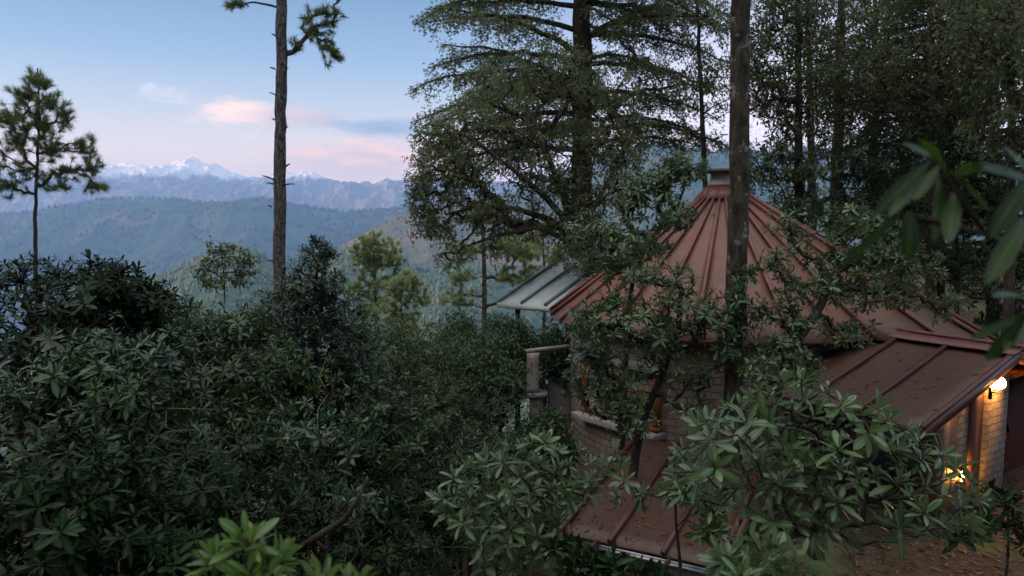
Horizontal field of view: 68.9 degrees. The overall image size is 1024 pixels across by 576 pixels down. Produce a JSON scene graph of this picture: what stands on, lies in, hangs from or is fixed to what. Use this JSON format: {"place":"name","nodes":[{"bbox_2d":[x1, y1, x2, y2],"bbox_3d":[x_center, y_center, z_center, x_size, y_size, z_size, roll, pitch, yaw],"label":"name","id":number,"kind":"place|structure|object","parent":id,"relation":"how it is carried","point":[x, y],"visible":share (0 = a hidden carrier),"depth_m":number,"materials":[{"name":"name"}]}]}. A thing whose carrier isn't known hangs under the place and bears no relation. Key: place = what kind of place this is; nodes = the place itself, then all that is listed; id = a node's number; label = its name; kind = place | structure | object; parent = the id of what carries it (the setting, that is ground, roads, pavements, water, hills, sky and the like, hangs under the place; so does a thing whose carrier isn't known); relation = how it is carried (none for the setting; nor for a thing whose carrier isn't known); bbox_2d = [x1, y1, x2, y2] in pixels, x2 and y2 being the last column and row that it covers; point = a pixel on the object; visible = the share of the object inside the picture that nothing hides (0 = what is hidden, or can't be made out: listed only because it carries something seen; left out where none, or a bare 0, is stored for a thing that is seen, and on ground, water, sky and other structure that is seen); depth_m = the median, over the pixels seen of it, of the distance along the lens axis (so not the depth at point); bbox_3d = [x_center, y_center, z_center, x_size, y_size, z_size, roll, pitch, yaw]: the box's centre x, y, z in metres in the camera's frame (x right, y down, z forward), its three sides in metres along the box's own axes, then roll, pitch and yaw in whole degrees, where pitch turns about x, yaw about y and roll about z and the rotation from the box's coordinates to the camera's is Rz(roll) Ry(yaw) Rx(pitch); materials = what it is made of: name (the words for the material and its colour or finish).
{"place":"outdoors","nodes":[
{"label":"outdoors","id":0,"kind":"place"},
{"bbox_2d":[0,199,406,362],"bbox_3d":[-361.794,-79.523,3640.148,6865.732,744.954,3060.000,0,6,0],"label":"forested ridge","id":1,"kind":"structure","parent":0,"point":[162,233],"depth_m":3781.16,"materials":[{"name":"plant"}]},
{"bbox_2d":[0,195,439,344],"bbox_3d":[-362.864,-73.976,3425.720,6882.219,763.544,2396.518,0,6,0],"label":"ridge forest","id":2,"kind":"object","parent":1,"relation":"on","point":[8,215],"visible":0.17,"depth_m":3975.83,"materials":[{"name":"plant"}]},
{"bbox_2d":[0,156,518,212],"bbox_3d":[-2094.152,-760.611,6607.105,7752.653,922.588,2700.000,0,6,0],"label":"snow mountains","id":3,"kind":"structure","parent":0,"point":[192,178],"depth_m":6650.62,"materials":[{"name":"white snow"}]},
{"bbox_2d":[4,251,564,427],"bbox_3d":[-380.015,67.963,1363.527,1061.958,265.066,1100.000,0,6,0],"label":"green hill","id":4,"kind":"structure","parent":0,"point":[268,265],"depth_m":1362.90,"materials":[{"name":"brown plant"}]},
{"bbox_2d":[0,243,564,425],"bbox_3d":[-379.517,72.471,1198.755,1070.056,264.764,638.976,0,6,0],"label":"green hill forest","id":5,"kind":"object","parent":4,"relation":"on","point":[193,262],"visible":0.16,"depth_m":1403.18,"materials":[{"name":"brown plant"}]},
{"bbox_2d":[0,0,1021,183],"label":"sky","id":6,"kind":"structure","parent":0,"point":[159,82],"materials":[{"name":"blue"}]},
{"bbox_2d":[0,256,1023,575],"bbox_3d":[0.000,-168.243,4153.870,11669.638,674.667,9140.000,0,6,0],"label":"ground","id":7,"kind":"structure","parent":0,"point":[838,558],"depth_m":12.10,"materials":[{"name":"brown soil"}]},
{"bbox_2d":[0,250,106,465],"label":"rhododendron bush","id":8,"kind":"object","parent":7,"relation":"on","point":[71,278],"visible":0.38,"depth_m":9.92,"materials":[{"name":"green plant"}]},
{"bbox_2d":[0,66,111,387],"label":"pine tree","id":9,"kind":"object","parent":7,"relation":"on","point":[42,82],"visible":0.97,"depth_m":32.41,"materials":[{"name":"green plant"}]},
{"bbox_2d":[0,306,158,568],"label":"rhododendron bush","id":10,"kind":"object","parent":7,"relation":"on","point":[14,362],"visible":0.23,"depth_m":7.85,"materials":[{"name":"green plant"}]},
{"bbox_2d":[0,415,174,575],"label":"rhododendron bush","id":11,"kind":"object","parent":7,"relation":"on","point":[48,493],"visible":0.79,"depth_m":5.40,"materials":[{"name":"green plant"}]},
{"bbox_2d":[17,249,173,378],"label":"rhododendron bush","id":12,"kind":"object","parent":7,"relation":"on","point":[113,274],"visible":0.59,"depth_m":8.99,"materials":[{"name":"green plant"}]},
{"bbox_2d":[0,325,209,569],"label":"rhododendron bush","id":13,"kind":"object","parent":7,"relation":"on","point":[94,397],"visible":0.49,"depth_m":7.26,"materials":[{"name":"green plant"}]},
{"bbox_2d":[56,272,210,434],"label":"rhododendron bush","id":14,"kind":"object","parent":7,"relation":"on","point":[171,304],"visible":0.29,"depth_m":9.39,"materials":[{"name":"green plant"}]},
{"bbox_2d":[0,421,271,575],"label":"rhododendron bush","id":15,"kind":"object","parent":7,"relation":"on","point":[199,488],"visible":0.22,"depth_m":5.90,"materials":[{"name":"green plant"}]},
{"bbox_2d":[31,309,249,527],"bbox_3d":[-4.073,3.466,8.582,2.296,6.488,2.660,0,6,0],"label":"rhododendron bush","id":16,"kind":"object","parent":7,"relation":"on","point":[169,360],"visible":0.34,"depth_m":8.15,"materials":[{"name":"green plant"}]},
{"bbox_2d":[0,494,287,575],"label":"rhododendron bush","id":17,"kind":"object","parent":7,"relation":"on","point":[132,546],"visible":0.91,"depth_m":5.04,"materials":[{"name":"green plant"}]},
{"bbox_2d":[114,294,246,461],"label":"rhododendron bush","id":18,"kind":"object","parent":7,"relation":"on","point":[187,322],"visible":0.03,"depth_m":13.54,"materials":[{"name":"green plant"}]},
{"bbox_2d":[126,309,257,434],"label":"rhododendron bush","id":19,"kind":"object","parent":7,"relation":"on","point":[173,337],"visible":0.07,"depth_m":10.08,"materials":[{"name":"green plant"}]},
{"bbox_2d":[73,337,324,575],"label":"rhododendron bush","id":20,"kind":"object","parent":7,"relation":"on","point":[255,411],"visible":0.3,"depth_m":8.87,"materials":[{"name":"green plant"}]},
{"bbox_2d":[103,494,296,575],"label":"rhododendron bush","id":21,"kind":"object","parent":7,"relation":"on","point":[217,508],"visible":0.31,"depth_m":5.78,"materials":[{"name":"green plant"}]},
{"bbox_2d":[190,235,262,511],"bbox_3d":[-6.474,2.699,17.284,1.695,7.843,1.060,0,6,0],"label":"sapling","id":22,"kind":"object","parent":7,"relation":"on","point":[241,274],"visible":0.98,"depth_m":16.97,"materials":[{"name":"green plant"}]},
{"bbox_2d":[157,298,298,520],"bbox_3d":[-4.961,3.462,13.014,3.511,6.675,2.557,4,7,35],"label":"rhododendron bush","id":23,"kind":"object","parent":7,"relation":"on","point":[190,322],"visible":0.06,"depth_m":12.65,"materials":[{"name":"green plant"}]},
{"bbox_2d":[127,420,346,575],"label":"rhododendron bush","id":24,"kind":"object","parent":7,"relation":"on","point":[197,456],"visible":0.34,"depth_m":7.21,"materials":[{"name":"green plant"}]},
{"bbox_2d":[167,297,320,486],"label":"rhododendron bush","id":25,"kind":"object","parent":7,"relation":"on","point":[230,328],"visible":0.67,"depth_m":9.72,"materials":[{"name":"green plant"}]},
{"bbox_2d":[185,509,304,575],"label":"rhododendron bush","id":26,"kind":"object","parent":7,"relation":"on","point":[214,556],"visible":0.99,"depth_m":1.98,"materials":[{"name":"green plant"}]},
{"bbox_2d":[176,340,343,540],"bbox_3d":[-3.535,3.826,10.462,2.696,6.318,2.660,0,6,0],"label":"rhododendron bush","id":27,"kind":"object","parent":7,"relation":"on","point":[300,394],"visible":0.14,"depth_m":9.92,"materials":[{"name":"green plant"}]},
{"bbox_2d":[230,287,324,504],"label":"rhododendron bush","id":28,"kind":"object","parent":7,"relation":"on","point":[257,307],"visible":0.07,"depth_m":14.38,"materials":[{"name":"green plant"}]},
{"bbox_2d":[222,0,349,488],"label":"pine tree","id":29,"kind":"object","parent":7,"relation":"on","point":[283,53],"visible":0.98,"depth_m":23.37,"materials":[{"name":"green plant"}]},
{"bbox_2d":[192,233,397,452],"bbox_3d":[-2.977,3.036,11.260,2.573,7.731,2.213,0,6,0],"label":"rhododendron bush","id":30,"kind":"object","parent":7,"relation":"on","point":[316,322],"visible":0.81,"depth_m":10.59,"materials":[{"name":"dark green leaf"},{"name":"bark"}]},
{"bbox_2d":[152,358,465,575],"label":"rhododendron bush","id":31,"kind":"object","parent":7,"relation":"on","point":[351,454],"visible":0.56,"depth_m":8.54,"materials":[{"name":"green plant"}]},
{"bbox_2d":[248,477,418,575],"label":"rhododendron bush","id":32,"kind":"object","parent":7,"relation":"on","point":[304,535],"visible":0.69,"depth_m":7.14,"materials":[{"name":"green plant"}]},
{"bbox_2d":[302,554,378,575],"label":"rhododendron bush","id":33,"kind":"object","parent":7,"relation":"on","point":[313,568],"visible":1,"depth_m":1.78,"materials":[{"name":"green plant"}]},
{"bbox_2d":[264,334,421,552],"bbox_3d":[-2.663,3.832,11.015,2.598,6.194,3.057,0,6,0],"label":"rhododendron bush","id":34,"kind":"object","parent":7,"relation":"on","point":[361,386],"visible":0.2,"depth_m":11.04,"materials":[{"name":"green plant"}]},
{"bbox_2d":[292,368,449,556],"bbox_3d":[-1.998,3.945,10.472,2.241,5.676,2.518,0,6,0],"label":"rhododendron bush","id":35,"kind":"object","parent":7,"relation":"on","point":[410,444],"visible":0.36,"depth_m":10.30,"materials":[{"name":"green plant"}]},
{"bbox_2d":[344,230,407,336],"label":"pine tree","id":36,"kind":"object","parent":7,"relation":"on","point":[373,244],"visible":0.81,"depth_m":51.84,"materials":[{"name":"green plant"}]},
{"bbox_2d":[321,313,450,557],"bbox_3d":[-2.621,3.402,15.300,2.955,5.723,2.948,4,7,34],"label":"rhododendron bush","id":37,"kind":"object","parent":7,"relation":"on","point":[379,338],"visible":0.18,"depth_m":15.18,"materials":[{"name":"green plant"}]},
{"bbox_2d":[322,341,450,571],"bbox_3d":[-2.268,3.576,12.280,2.454,6.185,2.536,-4,7,-38],"label":"rhododendron bush","id":38,"kind":"object","parent":7,"relation":"on","point":[394,364],"visible":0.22,"depth_m":12.16,"materials":[{"name":"green plant"}]},
{"bbox_2d":[333,511,450,575],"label":"rhododendron bush","id":39,"kind":"object","parent":7,"relation":"on","point":[415,555],"visible":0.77,"depth_m":8.25,"materials":[{"name":"green plant"}]},
{"bbox_2d":[369,267,432,465],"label":"pine tree","id":40,"kind":"object","parent":7,"relation":"on","point":[396,288],"visible":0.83,"depth_m":46.13,"materials":[{"name":"green plant"}]},
{"bbox_2d":[323,446,489,575],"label":"rhododendron bush","id":41,"kind":"object","parent":7,"relation":"on","point":[403,486],"visible":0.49,"depth_m":9.56,"materials":[{"name":"green plant"}]},
{"bbox_2d":[354,363,478,575],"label":"rhododendron bush","id":42,"kind":"object","parent":7,"relation":"on","point":[449,397],"visible":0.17,"depth_m":13.41,"materials":[{"name":"green plant"}]},
{"bbox_2d":[382,313,473,519],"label":"rhododendron bush","id":43,"kind":"object","parent":7,"relation":"on","point":[435,335],"visible":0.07,"depth_m":17.47,"materials":[{"name":"green plant"}]},
{"bbox_2d":[380,401,509,572],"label":"rhododendron bush","id":44,"kind":"object","parent":7,"relation":"on","point":[462,443],"visible":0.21,"depth_m":12.23,"materials":[{"name":"green plant"}]},
{"bbox_2d":[389,303,504,554],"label":"rhododendron bush","id":45,"kind":"object","parent":7,"relation":"on","point":[441,357],"visible":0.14,"depth_m":15.70,"materials":[{"name":"green plant"}]},
{"bbox_2d":[401,444,530,575],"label":"rhododendron bush","id":46,"kind":"object","parent":7,"relation":"on","point":[493,515],"visible":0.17,"depth_m":11.27,"materials":[{"name":"green plant"}]},
{"bbox_2d":[426,368,516,575],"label":"rhododendron bush","id":47,"kind":"object","parent":7,"relation":"on","point":[485,408],"visible":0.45,"depth_m":13.84,"materials":[{"name":"green plant"}]},
{"bbox_2d":[429,331,535,534],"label":"rhododendron bush","id":48,"kind":"object","parent":7,"relation":"on","point":[506,380],"visible":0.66,"depth_m":15.30,"materials":[{"name":"green plant"}]},
{"bbox_2d":[425,300,549,434],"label":"rhododendron bush","id":49,"kind":"object","parent":7,"relation":"on","point":[465,327],"visible":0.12,"depth_m":18.70,"materials":[{"name":"green plant"}]},
{"bbox_2d":[437,192,544,440],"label":"pine tree","id":50,"kind":"object","parent":7,"relation":"on","point":[520,254],"visible":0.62,"depth_m":43.94,"materials":[{"name":"green plant"}]},
{"bbox_2d":[448,425,541,575],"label":"rhododendron bush","id":51,"kind":"object","parent":7,"relation":"on","point":[513,437],"visible":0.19,"depth_m":12.85,"materials":[{"name":"green plant"}]},
{"bbox_2d":[453,309,546,498],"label":"rhododendron bush","id":52,"kind":"object","parent":7,"relation":"on","point":[514,347],"visible":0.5,"depth_m":17.58,"materials":[{"name":"green plant"}]},
{"bbox_2d":[417,426,631,575],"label":"rhododendron bush","id":53,"kind":"object","parent":7,"relation":"on","point":[514,538],"visible":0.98,"depth_m":6.41,"materials":[{"name":"green plant"}]},
{"bbox_2d":[396,34,660,279],"bbox_3d":[0.416,-1.343,20.634,7.112,11.106,3.702,0,6,0],"label":"oak tree","id":54,"kind":"object","parent":7,"relation":"on","point":[503,210],"visible":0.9,"depth_m":20.02,"materials":[{"name":"green plant"}]},
{"bbox_2d":[502,228,569,425],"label":"pine tree","id":55,"kind":"object","parent":7,"relation":"on","point":[543,248],"visible":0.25,"depth_m":49.95,"materials":[{"name":"green plant"}]},
{"bbox_2d":[516,317,570,412],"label":"rhododendron bush","id":56,"kind":"object","parent":7,"relation":"on","point":[556,362],"visible":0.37,"depth_m":18.28,"materials":[{"name":"green plant"}]},
{"bbox_2d":[497,256,596,451],"bbox_3d":[1.863,2.415,20.673,3.240,6.397,3.230,4,7,37],"label":"veranda","id":57,"kind":"object","parent":7,"relation":"on","point":[546,288],"visible":0.44,"depth_m":20.34,"materials":[{"name":"grey metal"}]},
{"bbox_2d":[524,344,569,500],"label":"stone pillar","id":58,"kind":"structure","parent":7,"relation":"on","point":[532,355],"depth_m":17.18,"materials":[{"name":"grey stone"}]},
{"bbox_2d":[510,404,585,534],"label":"rhododendron bush","id":59,"kind":"object","parent":7,"relation":"on","point":[553,420],"visible":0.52,"depth_m":14.78,"materials":[{"name":"green plant"}]},
{"bbox_2d":[546,375,569,472],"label":"stone wall","id":60,"kind":"structure","parent":7,"relation":"on","point":[559,400],"depth_m":18.17,"materials":[{"name":"grey stone"}]},
{"bbox_2d":[405,0,730,257],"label":"cedar tree","id":61,"kind":"object","parent":7,"relation":"on","point":[581,27],"visible":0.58,"depth_m":23.98,"materials":[{"name":"green plant"}]},
{"bbox_2d":[539,530,672,575],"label":"rhododendron bush","id":62,"kind":"object","parent":7,"relation":"on","point":[595,562],"visible":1,"depth_m":5.30,"materials":[{"name":"green plant"}]},
{"bbox_2d":[559,148,711,452],"bbox_3d":[2.131,1.060,13.332,2.465,7.022,1.818,4,7,38],"label":"rhododendron tree","id":63,"kind":"object","parent":7,"relation":"on","point":[636,195],"visible":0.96,"depth_m":12.93,"materials":[{"name":"green plant"}]},
{"bbox_2d":[561,254,757,477],"bbox_3d":[2.285,2.105,12.323,3.283,5.286,1.604,3,6,26],"label":"rhododendron tree","id":64,"kind":"object","parent":7,"relation":"on","point":[627,422],"visible":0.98,"depth_m":12.12,"materials":[{"name":"green plant"}]},
{"bbox_2d":[607,447,745,575],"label":"rhododendron bush","id":65,"kind":"object","parent":7,"relation":"on","point":[712,526],"visible":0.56,"depth_m":7.74,"materials":[{"name":"green plant"}]},
{"bbox_2d":[615,0,764,188],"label":"oak tree","id":66,"kind":"object","parent":7,"relation":"on","point":[700,68],"visible":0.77,"depth_m":22.47,"materials":[{"name":"green plant"}]},
{"bbox_2d":[720,0,750,526],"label":"oak tree","id":67,"kind":"object","parent":7,"relation":"on","point":[739,190],"visible":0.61,"depth_m":11.77,"materials":[{"name":"plant"}]},
{"bbox_2d":[501,475,1023,575],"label":"leaf litter","id":68,"kind":"object","parent":7,"relation":"on","point":[919,548],"visible":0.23,"depth_m":11.54,"materials":[{"name":"brown plant"}]},
{"bbox_2d":[697,518,833,575],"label":"rhododendron bush","id":69,"kind":"object","parent":7,"relation":"on","point":[721,554],"visible":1,"depth_m":3.27,"materials":[{"name":"green plant"}]},
{"bbox_2d":[549,168,1023,575],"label":"round house","id":70,"kind":"structure","parent":7,"relation":"on","point":[939,377],"depth_m":13.87,"materials":[{"name":"brick"},{"name":"red painted metal"},{"name":"wood"}]},
{"bbox_2d":[579,360,662,432],"bbox_3d":[2.289,2.191,15.681,0.300,1.190,2.210,-5,7,-39],"label":"window","id":71,"kind":"structure","parent":70,"relation":"in","point":[652,428],"depth_m":14.90,"materials":[{"name":"orange wood"}]},
{"bbox_2d":[957,465,965,516],"bbox_3d":[7.591,3.436,12.627,0.160,0.890,0.152,0,6,0],"label":"lantern","id":72,"kind":"object","parent":70,"relation":"attached to","point":[960,480],"visible":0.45,"depth_m":12.59,"materials":[{"name":"black metal"}]},
{"bbox_2d":[988,378,1005,398],"bbox_3d":[8.266,1.696,12.782,0.326,0.375,0.270,0,6,0],"label":"wall lamp","id":73,"kind":"object","parent":70,"relation":"attached to","point":[997,386],"visible":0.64,"depth_m":12.68,"materials":[{"name":"white glass"}]},
{"bbox_2d":[1003,379,1012,475],"bbox_3d":[9.086,2.755,14.062,1.215,2.040,0.115,-4,7,-34],"label":"door","id":74,"kind":"structure","parent":70,"relation":"in","point":[1010,393],"depth_m":14.34,"materials":[{"name":"red wood"}]},
{"bbox_2d":[708,0,890,222],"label":"oak tree","id":75,"kind":"object","parent":7,"relation":"on","point":[798,21],"visible":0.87,"depth_m":18.66,"materials":[{"name":"green plant"}]},
{"bbox_2d":[729,0,879,230],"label":"oak tree","id":76,"kind":"object","parent":7,"relation":"on","point":[783,57],"visible":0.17,"depth_m":23.41,"materials":[{"name":"green plant"}]},
{"bbox_2d":[661,365,996,575],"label":"rhododendron bush","id":77,"kind":"object","parent":7,"relation":"on","point":[824,528],"visible":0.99,"depth_m":5.31,"materials":[{"name":"green plant"}]},
{"bbox_2d":[780,0,919,234],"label":"oak tree","id":78,"kind":"object","parent":7,"relation":"on","point":[838,124],"visible":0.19,"depth_m":21.41,"materials":[{"name":"green plant"}]},
{"bbox_2d":[736,201,969,543],"bbox_3d":[5.414,1.329,12.328,4.630,5.519,1.748,-2,6,-23],"label":"rhododendron tree","id":79,"kind":"object","parent":7,"relation":"on","point":[836,285],"visible":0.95,"depth_m":11.88,"materials":[{"name":"green plant"}]},
{"bbox_2d":[762,2,947,258],"bbox_3d":[13.078,-5.062,27.749,8.443,13.094,4.714,0,6,0],"label":"oak tree","id":80,"kind":"object","parent":7,"relation":"on","point":[823,193],"visible":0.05,"depth_m":27.39,"materials":[{"name":"green plant"}]},
{"bbox_2d":[750,122,1023,303],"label":"rhododendron tree","id":81,"kind":"object","parent":7,"relation":"on","point":[817,213],"visible":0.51,"depth_m":19.05,"materials":[{"name":"green plant"}]},
{"bbox_2d":[801,0,1023,336],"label":"oak tree","id":82,"kind":"object","parent":7,"relation":"on","point":[910,37],"visible":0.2,"depth_m":19.74,"materials":[{"name":"green plant"}]},
{"bbox_2d":[823,0,1023,298],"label":"oak tree","id":83,"kind":"object","parent":7,"relation":"on","point":[933,104],"visible":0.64,"depth_m":18.02,"materials":[{"name":"green plant"}]},
{"bbox_2d":[845,88,1022,298],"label":"oak tree","id":84,"kind":"object","parent":7,"relation":"on","point":[940,289],"visible":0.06,"depth_m":22.21,"materials":[{"name":"green plant"}]},
{"bbox_2d":[912,134,1023,327],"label":"rhododendron tree","id":85,"kind":"object","parent":7,"relation":"on","point":[994,311],"visible":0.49,"depth_m":16.81,"materials":[{"name":"green plant"}]},
{"bbox_2d":[913,0,1023,332],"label":"oak tree","id":86,"kind":"object","parent":7,"relation":"on","point":[1010,27],"visible":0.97,"depth_m":14.97,"materials":[{"name":"green plant"}]},
{"bbox_2d":[928,477,1023,575],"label":"rhododendron bush","id":87,"kind":"object","parent":7,"relation":"on","point":[992,525],"visible":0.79,"depth_m":7.84,"materials":[{"name":"green plant"}]},
{"bbox_2d":[341,199,890,278],"bbox_3d":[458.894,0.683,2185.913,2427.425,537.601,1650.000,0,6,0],"label":"brown hill","id":88,"kind":"structure","parent":0,"point":[422,244],"depth_m":2239.96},
{"bbox_2d":[336,197,949,268],"bbox_3d":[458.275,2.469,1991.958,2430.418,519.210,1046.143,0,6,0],"label":"brown hill scrub","id":89,"kind":"object","parent":88,"relation":"on","point":[354,236],"visible":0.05,"depth_m":2350.71,"materials":[{"name":"plant"}]},
{"bbox_2d":[501,144,1023,248],"bbox_3d":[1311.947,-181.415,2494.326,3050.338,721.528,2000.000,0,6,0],"label":"blue hill","id":90,"kind":"structure","parent":0,"point":[698,189],"depth_m":2741.53,"materials":[{"name":"blue"}]},
{"bbox_2d":[499,139,1019,241],"bbox_3d":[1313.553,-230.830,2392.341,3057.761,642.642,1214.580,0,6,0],"label":"blue hill forest","id":91,"kind":"object","parent":90,"relation":"on","point":[696,183],"visible":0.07,"depth_m":2804.55,"materials":[{"name":"plant"}]},
{"bbox_2d":[839,140,1023,359],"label":"rhododendron branch","id":92,"kind":"object","parent":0,"point":[902,191],"visible":1,"depth_m":1.16,"materials":[{"name":"green plant"}]}
]}

